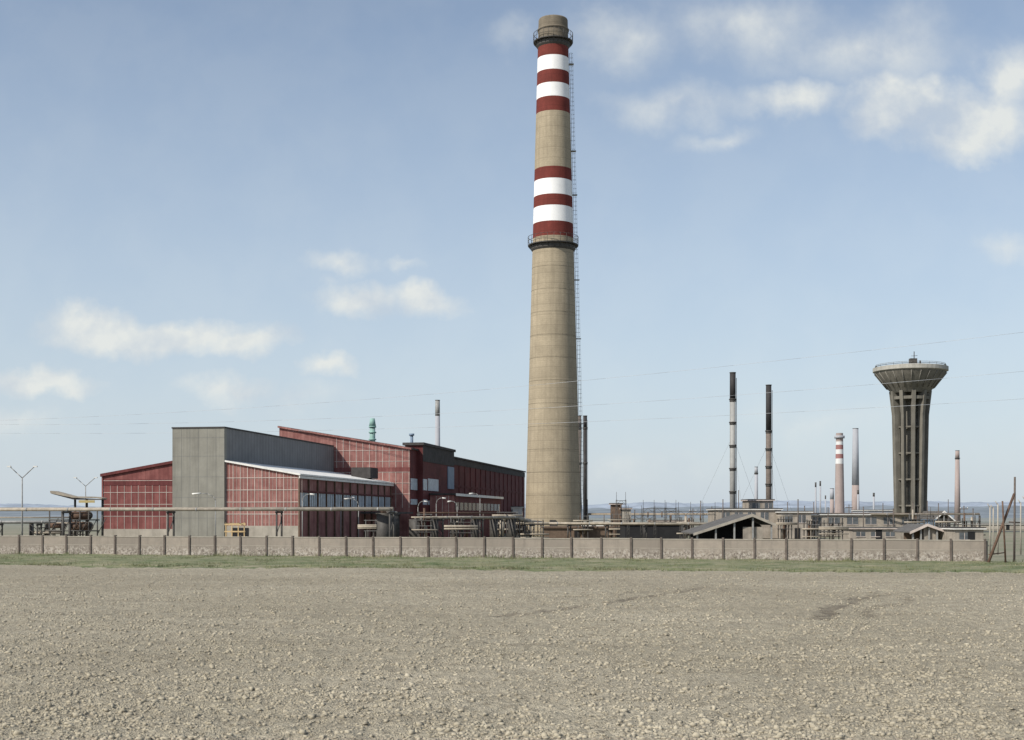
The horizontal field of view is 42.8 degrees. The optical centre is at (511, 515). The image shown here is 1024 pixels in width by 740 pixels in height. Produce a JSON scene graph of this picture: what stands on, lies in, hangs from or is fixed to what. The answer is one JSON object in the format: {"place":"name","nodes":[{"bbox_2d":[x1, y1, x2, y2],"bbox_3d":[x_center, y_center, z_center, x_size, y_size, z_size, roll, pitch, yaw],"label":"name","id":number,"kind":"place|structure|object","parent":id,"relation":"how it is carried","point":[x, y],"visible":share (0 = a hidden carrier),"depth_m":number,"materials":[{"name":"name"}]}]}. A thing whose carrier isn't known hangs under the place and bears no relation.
{"place":"outdoors","nodes":[
{"label":"outdoors","id":0,"kind":"place"},
{"bbox_2d":[0,565,1023,739],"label":"plowed field","id":1,"kind":"structure","parent":0,"point":[27,572],"depth_m":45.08,"materials":[{"name":"soil"}]},
{"bbox_2d":[0,505,1023,517],"bbox_3d":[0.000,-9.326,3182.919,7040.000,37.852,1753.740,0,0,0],"label":"hills","id":2,"kind":"structure","parent":0,"point":[983,511],"depth_m":2818.31,"materials":[{"name":"grey"}]},
{"bbox_2d":[0,518,1023,561],"bbox_3d":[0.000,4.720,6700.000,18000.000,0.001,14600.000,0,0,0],"label":"ground","id":3,"kind":"structure","parent":0,"point":[11,529],"depth_m":360.70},
{"bbox_2d":[7,466,37,535],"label":"street lamp","id":4,"kind":"object","parent":3,"relation":"on","point":[22,498],"visible":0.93,"depth_m":174.93,"materials":[{"name":"grey metal"}]},
{"bbox_2d":[0,517,78,535],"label":"pipe rack","id":5,"kind":"object","parent":3,"relation":"on","point":[31,525],"visible":0.5,"depth_m":189.45,"materials":[{"name":"grey metal"}]},
{"bbox_2d":[31,523,60,535],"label":"process steelwork","id":6,"kind":"object","parent":3,"relation":"on","point":[45,532],"visible":0.47,"depth_m":189.62,"materials":[{"name":"metal"}]},
{"bbox_2d":[56,520,84,535],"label":"process steelwork","id":7,"kind":"object","parent":3,"relation":"on","point":[82,534],"visible":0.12,"depth_m":183.95,"materials":[{"name":"metal"}]},
{"bbox_2d":[48,491,106,535],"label":"filling station canopy","id":8,"kind":"object","parent":3,"relation":"on","point":[87,526],"visible":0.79,"depth_m":180.65,"materials":[{"name":"metal"}]},
{"bbox_2d":[74,477,97,535],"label":"street lamp","id":9,"kind":"object","parent":3,"relation":"on","point":[85,493],"visible":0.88,"depth_m":234.92,"materials":[{"name":"grey metal"}]},
{"bbox_2d":[0,507,394,536],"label":"pipe bridge","id":10,"kind":"structure","parent":3,"relation":"on","point":[168,510],"depth_m":164.95,"materials":[{"name":"metal"}]},
{"bbox_2d":[192,493,215,534],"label":"yard lamp","id":11,"kind":"object","parent":3,"relation":"on","point":[215,506],"visible":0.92,"depth_m":182.94,"materials":[{"name":"grey metal"}]},
{"bbox_2d":[224,522,245,536],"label":"timber scaffold","id":12,"kind":"object","parent":3,"relation":"on","point":[232,524],"visible":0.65,"depth_m":185.93,"materials":[{"name":"wood"}]},
{"bbox_2d":[302,493,314,536],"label":"yard lamp","id":13,"kind":"object","parent":3,"relation":"on","point":[302,511],"visible":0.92,"depth_m":185.94,"materials":[{"name":"grey metal"}]},
{"bbox_2d":[100,418,525,537],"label":"industrial hall","id":14,"kind":"structure","parent":3,"relation":"on","point":[224,466],"depth_m":200.28,"materials":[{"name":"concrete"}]},
{"bbox_2d":[233,528,248,536],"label":"door","id":15,"kind":"structure","parent":14,"relation":"in","point":[235,534],"depth_m":189.45,"materials":[{"name":"metal"}]},
{"bbox_2d":[300,493,389,506],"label":"side windows","id":16,"kind":"structure","parent":14,"relation":"in","point":[323,496],"depth_m":206.29,"materials":[{"name":"glass"}]},
{"bbox_2d":[410,478,438,504],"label":"office windows","id":17,"kind":"structure","parent":14,"relation":"in","point":[433,484],"depth_m":245.10,"materials":[{"name":"glass"}]},
{"bbox_2d":[455,502,499,510],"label":"annex windows","id":18,"kind":"structure","parent":14,"relation":"in","point":[467,506],"depth_m":268.34,"materials":[{"name":"grey glass"}]},
{"bbox_2d":[340,497,354,536],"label":"yard lamp","id":19,"kind":"object","parent":3,"relation":"on","point":[340,514],"visible":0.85,"depth_m":204.97,"materials":[{"name":"grey metal"}]},
{"bbox_2d":[358,519,375,536],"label":"process steelwork","id":20,"kind":"object","parent":3,"relation":"on","point":[365,526],"visible":0.47,"depth_m":169.62,"materials":[{"name":"metal"}]},
{"bbox_2d":[375,511,400,536],"bbox_3d":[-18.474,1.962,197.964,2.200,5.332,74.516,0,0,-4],"label":"storage tank","id":21,"kind":"object","parent":3,"relation":"on","point":[382,523],"visible":0.54,"depth_m":160.84,"materials":[{"name":"metal"}]},
{"bbox_2d":[411,508,437,536],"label":"process steelwork","id":22,"kind":"object","parent":3,"relation":"on","point":[424,526],"visible":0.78,"depth_m":197.92,"materials":[{"name":"metal"}]},
{"bbox_2d":[435,400,439,445],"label":"distant chimney","id":23,"kind":"object","parent":3,"relation":"on","point":[437,423],"visible":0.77,"depth_m":419.31,"materials":[{"name":"grey metal"}]},
{"bbox_2d":[444,515,477,537],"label":"process steelwork","id":24,"kind":"object","parent":3,"relation":"on","point":[457,528],"visible":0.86,"depth_m":203.80,"materials":[{"name":"metal"}]},
{"bbox_2d":[409,512,520,537],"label":"pipe rack","id":25,"kind":"object","parent":3,"relation":"on","point":[494,526],"visible":0.65,"depth_m":215.65,"materials":[{"name":"metal"}]},
{"bbox_2d":[0,536,983,561],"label":"panels","id":26,"kind":"object","parent":3,"relation":"on","point":[797,550],"visible":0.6,"depth_m":134.80,"materials":[{"name":"concrete"}]},
{"bbox_2d":[0,536,983,540],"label":"coping","id":27,"kind":"object","parent":26,"relation":"on","point":[516,538],"visible":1,"depth_m":134.40,"materials":[{"name":"concrete"}]},
{"bbox_2d":[18,535,985,561],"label":"posts","id":28,"kind":"object","parent":3,"relation":"on","point":[484,546],"visible":0.6,"depth_m":135.58,"materials":[{"name":"concrete"}]},
{"bbox_2d":[29,544,983,550],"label":"rails","id":29,"kind":"object","parent":28,"relation":"attached to","point":[505,547],"visible":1,"depth_m":134.65,"materials":[{"name":"concrete"}]},
{"bbox_2d":[492,510,522,537],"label":"process steelwork","id":30,"kind":"object","parent":3,"relation":"on","point":[507,523],"visible":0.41,"depth_m":231.80,"materials":[{"name":"metal"}]},
{"bbox_2d":[0,332,1022,433],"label":"overhead power line","id":31,"kind":"object","parent":3,"relation":"on","point":[481,411],"visible":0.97,"depth_m":223.73,"materials":[{"name":"metal"}]},
{"bbox_2d":[0,551,1023,572],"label":"grass verge","id":32,"kind":"object","parent":3,"relation":"on","point":[743,563],"depth_m":117.87,"materials":[{"name":"plant"}]},
{"bbox_2d":[511,506,523,516],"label":"white workshop","id":33,"kind":"structure","parent":3,"relation":"on","point":[516,509],"depth_m":345.00,"materials":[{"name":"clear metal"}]},
{"bbox_2d":[499,514,541,536],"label":"flue duct","id":34,"kind":"object","parent":3,"relation":"on","point":[522,518],"visible":0.62,"depth_m":231.01,"materials":[{"name":"metal"}]},
{"bbox_2d":[520,519,548,537],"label":"process steelwork","id":35,"kind":"object","parent":3,"relation":"on","point":[533,533],"visible":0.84,"depth_m":231.67,"materials":[{"name":"metal"}]},
{"bbox_2d":[525,15,584,535],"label":"factory chimney","id":36,"kind":"object","parent":3,"relation":"on","point":[553,479],"visible":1,"depth_m":295.96,"materials":[{"name":"concrete"}]},
{"bbox_2d":[541,526,612,537],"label":"brown brick shed","id":37,"kind":"structure","parent":3,"relation":"on","point":[561,531],"depth_m":262.00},
{"bbox_2d":[574,528,579,537],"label":"door","id":38,"kind":"structure","parent":37,"relation":"in","point":[576,532],"depth_m":261.93,"materials":[{"name":"metal"}]},
{"bbox_2d":[578,415,581,500],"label":"steel stack","id":39,"kind":"object","parent":3,"relation":"on","point":[579,420],"visible":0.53,"depth_m":344.64,"materials":[{"name":"metal"}]},
{"bbox_2d":[573,513,592,537],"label":"process steelwork","id":40,"kind":"object","parent":3,"relation":"on","point":[584,529],"visible":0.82,"depth_m":259.64,"materials":[{"name":"metal"}]},
{"bbox_2d":[583,415,587,519],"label":"steel stack","id":41,"kind":"object","parent":3,"relation":"on","point":[585,427],"visible":0.8,"depth_m":344.52,"materials":[{"name":"metal"}]},
{"bbox_2d":[581,520,608,525],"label":"storage shed","id":42,"kind":"structure","parent":3,"relation":"on","point":[597,521],"depth_m":330.00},
{"bbox_2d":[498,522,705,538],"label":"pipe rack","id":43,"kind":"object","parent":3,"relation":"on","point":[570,524],"visible":0.52,"depth_m":231.56,"materials":[{"name":"metal"}]},
{"bbox_2d":[610,505,620,536],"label":"walls","id":44,"kind":"structure","parent":3,"relation":"on","point":[613,508],"depth_m":275.00,"materials":[{"name":"brown brick"}]},
{"bbox_2d":[615,492,626,537],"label":"switchyard gantry","id":45,"kind":"object","parent":3,"relation":"on","point":[620,508],"visible":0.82,"depth_m":267.95,"materials":[{"name":"metal"}]},
{"bbox_2d":[608,512,635,537],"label":"process steelwork","id":46,"kind":"object","parent":3,"relation":"on","point":[614,528],"visible":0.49,"depth_m":261.92,"materials":[{"name":"metal"}]},
{"bbox_2d":[621,509,630,521],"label":"walls","id":47,"kind":"structure","parent":3,"relation":"on","point":[623,511],"depth_m":275.00,"materials":[{"name":"concrete"}]},
{"bbox_2d":[627,505,656,537],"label":"switchyard gantry","id":48,"kind":"object","parent":3,"relation":"on","point":[641,525],"visible":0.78,"depth_m":239.95,"materials":[{"name":"metal"}]},
{"bbox_2d":[620,525,684,538],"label":"dark roof shed","id":49,"kind":"structure","parent":3,"relation":"on","point":[667,531],"depth_m":250.00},
{"bbox_2d":[652,528,657,537],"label":"door","id":50,"kind":"structure","parent":49,"relation":"in","point":[655,532],"depth_m":249.93,"materials":[{"name":"metal"}]},
{"bbox_2d":[642,508,676,521],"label":"switchyard gantry","id":51,"kind":"object","parent":3,"relation":"on","point":[675,509],"visible":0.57,"depth_m":269.95,"materials":[{"name":"metal"}]},
{"bbox_2d":[647,520,690,527],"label":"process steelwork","id":52,"kind":"structure","parent":3,"relation":"on","point":[667,521],"depth_m":299.70,"materials":[{"name":"paint"}]},
{"bbox_2d":[676,516,698,538],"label":"process steelwork","id":53,"kind":"object","parent":3,"relation":"on","point":[687,527],"visible":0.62,"depth_m":239.97,"materials":[{"name":"metal"}]},
{"bbox_2d":[665,502,715,538],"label":"switchyard gantry","id":54,"kind":"object","parent":3,"relation":"on","point":[714,513],"visible":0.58,"depth_m":254.95,"materials":[{"name":"metal"}]},
{"bbox_2d":[694,372,753,517],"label":"steel stack","id":55,"kind":"object","parent":3,"relation":"on","point":[733,443],"visible":0.92,"depth_m":269.51,"materials":[{"name":"metal"}]},
{"bbox_2d":[681,514,775,538],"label":"open gable shed","id":56,"kind":"structure","parent":3,"relation":"on","point":[740,526],"depth_m":199.80,"materials":[{"name":"metal"}]},
{"bbox_2d":[708,510,780,537],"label":"walls","id":57,"kind":"structure","parent":3,"relation":"on","point":[773,519],"depth_m":262.00,"materials":[{"name":"paint"}]},
{"bbox_2d":[706,509,782,509],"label":"eaves trim","id":58,"kind":"structure","parent":57,"relation":"on","point":[744,509],"depth_m":261.64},
{"bbox_2d":[709,508,782,508],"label":"roof","id":59,"kind":"structure","parent":58,"relation":"on","point":[746,508],"depth_m":261.70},
{"bbox_2d":[754,467,757,498],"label":"distant chimney","id":60,"kind":"object","parent":3,"relation":"on","point":[756,485],"visible":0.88,"depth_m":499.46,"materials":[{"name":"metal"}]},
{"bbox_2d":[742,501,772,507],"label":"walls","id":61,"kind":"structure","parent":3,"relation":"on","point":[746,504],"depth_m":274.00,"materials":[{"name":"paint"}]},
{"bbox_2d":[741,384,789,505],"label":"steel stack","id":62,"kind":"object","parent":3,"relation":"on","point":[768,448],"visible":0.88,"depth_m":274.50,"materials":[{"name":"metal"}]},
{"bbox_2d":[586,513,980,526],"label":"pipe rack","id":63,"kind":"object","parent":3,"relation":"on","point":[887,514],"visible":0.38,"depth_m":283.60,"materials":[{"name":"metal"}]},
{"bbox_2d":[776,514,796,538],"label":"process steelwork","id":64,"kind":"object","parent":3,"relation":"on","point":[784,533],"visible":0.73,"depth_m":239.92,"materials":[{"name":"metal"}]},
{"bbox_2d":[777,513,810,538],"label":"walls","id":65,"kind":"structure","parent":3,"relation":"on","point":[801,525],"depth_m":258.00,"materials":[{"name":"paint"}]},
{"bbox_2d":[797,499,798,538],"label":"utility pole","id":66,"kind":"object","parent":3,"relation":"on","point":[798,519],"visible":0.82,"depth_m":229.96,"materials":[{"name":"metal"}]},
{"bbox_2d":[802,513,823,540],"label":"process steelwork","id":67,"kind":"object","parent":3,"relation":"on","point":[808,529],"visible":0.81,"depth_m":235.92,"materials":[{"name":"metal"}]},
{"bbox_2d":[815,482,816,512],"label":"thin flue","id":68,"kind":"object","parent":3,"relation":"on","point":[815,497],"visible":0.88,"depth_m":519.74,"materials":[{"name":"metal"}]},
{"bbox_2d":[819,481,820,512],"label":"thin flue","id":69,"kind":"object","parent":3,"relation":"on","point":[819,496],"visible":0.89,"depth_m":519.80,"materials":[{"name":"metal"}]},
{"bbox_2d":[830,488,833,512],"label":"distant chimney","id":70,"kind":"object","parent":3,"relation":"on","point":[831,500],"visible":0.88,"depth_m":699.07,"materials":[{"name":"concrete"}]},
{"bbox_2d":[819,517,848,538],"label":"process steelwork","id":71,"kind":"object","parent":3,"relation":"on","point":[833,529],"visible":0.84,"depth_m":225.78,"materials":[{"name":"metal"}]},
{"bbox_2d":[834,433,844,512],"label":"striped chimney","id":72,"kind":"object","parent":3,"relation":"on","point":[839,482],"visible":0.98,"depth_m":797.85,"materials":[{"name":"concrete"}]},
{"bbox_2d":[852,428,858,509],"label":"distant chimney","id":73,"kind":"object","parent":3,"relation":"on","point":[855,464],"visible":0.85,"depth_m":798.35,"materials":[{"name":"metal"}]},
{"bbox_2d":[857,490,858,509],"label":"thin flue","id":74,"kind":"object","parent":3,"relation":"on","point":[857,499],"visible":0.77,"depth_m":519.67,"materials":[{"name":"metal"}]},
{"bbox_2d":[811,515,916,535],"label":"walls","id":75,"kind":"structure","parent":3,"relation":"on","point":[880,520],"depth_m":285.00,"materials":[{"name":"paint"}]},
{"bbox_2d":[811,514,869,514],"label":"eaves trim","id":76,"kind":"structure","parent":75,"relation":"on","point":[840,514],"depth_m":284.54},
{"bbox_2d":[811,513,870,513],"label":"roof","id":77,"kind":"structure","parent":76,"relation":"on","point":[841,513],"depth_m":284.60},
{"bbox_2d":[813,517,907,524],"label":"window frames","id":78,"kind":"structure","parent":75,"relation":"attached to","point":[865,524],"depth_m":284.90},
{"bbox_2d":[811,517,911,523],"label":"windows","id":79,"kind":"structure","parent":75,"relation":"attached to","point":[870,520],"depth_m":284.96,"materials":[{"name":"grey glass"}]},
{"bbox_2d":[851,510,892,512],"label":"warehouse","id":80,"kind":"structure","parent":3,"relation":"on","point":[872,511],"depth_m":420.00,"materials":[{"name":"metal"}]},
{"bbox_2d":[841,527,903,539],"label":"plastered shed","id":81,"kind":"structure","parent":3,"relation":"on","point":[870,532],"depth_m":230.00,"materials":[{"name":"paint"}]},
{"bbox_2d":[856,532,894,535],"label":"windows","id":82,"kind":"structure","parent":81,"relation":"in","point":[857,533],"depth_m":229.97,"materials":[{"name":"grey glass"}]},
{"bbox_2d":[856,532,894,536],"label":"window frames","id":83,"kind":"structure","parent":81,"relation":"in","point":[860,532],"depth_m":229.91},
{"bbox_2d":[876,530,881,538],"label":"door","id":84,"kind":"structure","parent":81,"relation":"in","point":[878,532],"depth_m":229.97,"materials":[{"name":"metal"}]},
{"bbox_2d":[873,351,948,515],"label":"water tower","id":85,"kind":"structure","parent":3,"relation":"on","point":[910,431],"depth_m":346.67,"materials":[{"name":"concrete"}]},
{"bbox_2d":[903,509,925,524],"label":"process steelwork","id":86,"kind":"object","parent":3,"relation":"on","point":[913,519],"visible":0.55,"depth_m":236.07,"materials":[{"name":"metal"}]},
{"bbox_2d":[892,524,943,539],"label":"gable warehouse","id":87,"kind":"structure","parent":3,"relation":"on","point":[921,531],"depth_m":205.60,"materials":[{"name":"paint"}]},
{"bbox_2d":[917,507,931,524],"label":"switchyard gantry","id":88,"kind":"object","parent":3,"relation":"on","point":[924,516],"visible":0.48,"depth_m":249.97,"materials":[{"name":"metal"}]},
{"bbox_2d":[917,519,936,525],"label":"blue container shed","id":89,"kind":"structure","parent":3,"relation":"on","point":[921,520],"depth_m":320.00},
{"bbox_2d":[917,511,955,526],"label":"gable warehouse","id":90,"kind":"structure","parent":3,"relation":"on","point":[943,517],"depth_m":334.52,"materials":[{"name":"grey metal"}]},
{"bbox_2d":[934,521,960,526],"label":"process steelwork","id":91,"kind":"object","parent":3,"relation":"on","point":[947,524],"visible":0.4,"depth_m":225.59,"materials":[{"name":"metal"}]},
{"bbox_2d":[954,450,960,524],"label":"brick chimney","id":92,"kind":"object","parent":3,"relation":"on","point":[957,485],"visible":0.96,"depth_m":599.08,"materials":[{"name":"brick"}]},
{"bbox_2d":[938,527,986,539],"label":"plastered shed","id":93,"kind":"structure","parent":3,"relation":"on","point":[964,533],"depth_m":200.00,"materials":[{"name":"paint"}]},
{"bbox_2d":[959,533,967,539],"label":"windows","id":94,"kind":"structure","parent":93,"relation":"in","point":[961,535],"depth_m":199.95,"materials":[{"name":"grey glass"}]},
{"bbox_2d":[968,532,974,539],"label":"door","id":95,"kind":"structure","parent":93,"relation":"in","point":[971,535],"depth_m":199.95,"materials":[{"name":"metal"}]},
{"bbox_2d":[958,513,985,535],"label":"process steelwork","id":96,"kind":"object","parent":3,"relation":"on","point":[966,524],"visible":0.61,"depth_m":250.83,"materials":[{"name":"metal"}]},
{"bbox_2d":[986,541,987,561],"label":"end return","id":97,"kind":"object","parent":3,"relation":"on","point":[986,551],"visible":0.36,"depth_m":123.64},
{"bbox_2d":[987,504,990,553],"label":"concrete fence post","id":98,"kind":"object","parent":3,"relation":"on","point":[989,528],"visible":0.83,"depth_m":149.96,"materials":[{"name":"concrete"}]},
{"bbox_2d":[957,523,1023,529],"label":"warehouse","id":99,"kind":"structure","parent":3,"relation":"on","point":[1008,526],"depth_m":420.00,"materials":[{"name":"concrete"}]},
{"bbox_2d":[991,505,993,544],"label":"concrete fence post","id":100,"kind":"object","parent":3,"relation":"on","point":[993,524],"visible":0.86,"depth_m":149.92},
{"bbox_2d":[995,501,998,554],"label":"concrete fence post","id":101,"kind":"object","parent":3,"relation":"on","point":[997,526],"visible":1,"depth_m":149.94,"materials":[{"name":"concrete"}]},
{"bbox_2d":[987,493,1014,562],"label":"frame pole","id":102,"kind":"object","parent":3,"relation":"on","point":[992,553],"visible":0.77,"depth_m":121.93,"materials":[{"name":"metal"}]},
{"bbox_2d":[1009,477,1019,561],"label":"fence gate post","id":103,"kind":"object","parent":3,"relation":"on","point":[1014,522],"visible":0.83,"depth_m":125.92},
{"bbox_2d":[1018,499,1021,554],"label":"concrete fence post","id":104,"kind":"object","parent":3,"relation":"on","point":[1020,531],"visible":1,"depth_m":149.94,"materials":[{"name":"concrete"}]},
{"bbox_2d":[0,500,1023,508],"bbox_3d":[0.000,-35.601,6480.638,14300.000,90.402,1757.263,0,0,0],"label":"distant hills","id":105,"kind":"structure","parent":0,"point":[783,504],"depth_m":6380.54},
{"bbox_2d":[0,0,1023,506],"label":"sky","id":106,"kind":"structure","parent":0,"point":[212,206],"materials":[{"name":"blue"}]},
{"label":"window frames","id":107,"kind":"object","parent":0,"visible":0},
{"bbox_2d":[723,512,768,519],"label":"windows","id":108,"kind":"structure","parent":107,"relation":"in","point":[725,514],"depth_m":261.96,"materials":[{"name":"grey glass"}]},
{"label":"window frames","id":109,"kind":"object","parent":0,"visible":0},
{"bbox_2d":[752,503,771,507],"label":"windows","id":110,"kind":"structure","parent":109,"relation":"in","point":[755,505],"depth_m":273.96,"materials":[{"name":"grey glass"}]},
{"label":"window frames","id":111,"kind":"object","parent":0,"visible":0},
{"bbox_2d":[785,515,805,522],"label":"windows","id":112,"kind":"structure","parent":111,"relation":"attached to","point":[801,518],"depth_m":257.96,"materials":[{"name":"grey glass"}]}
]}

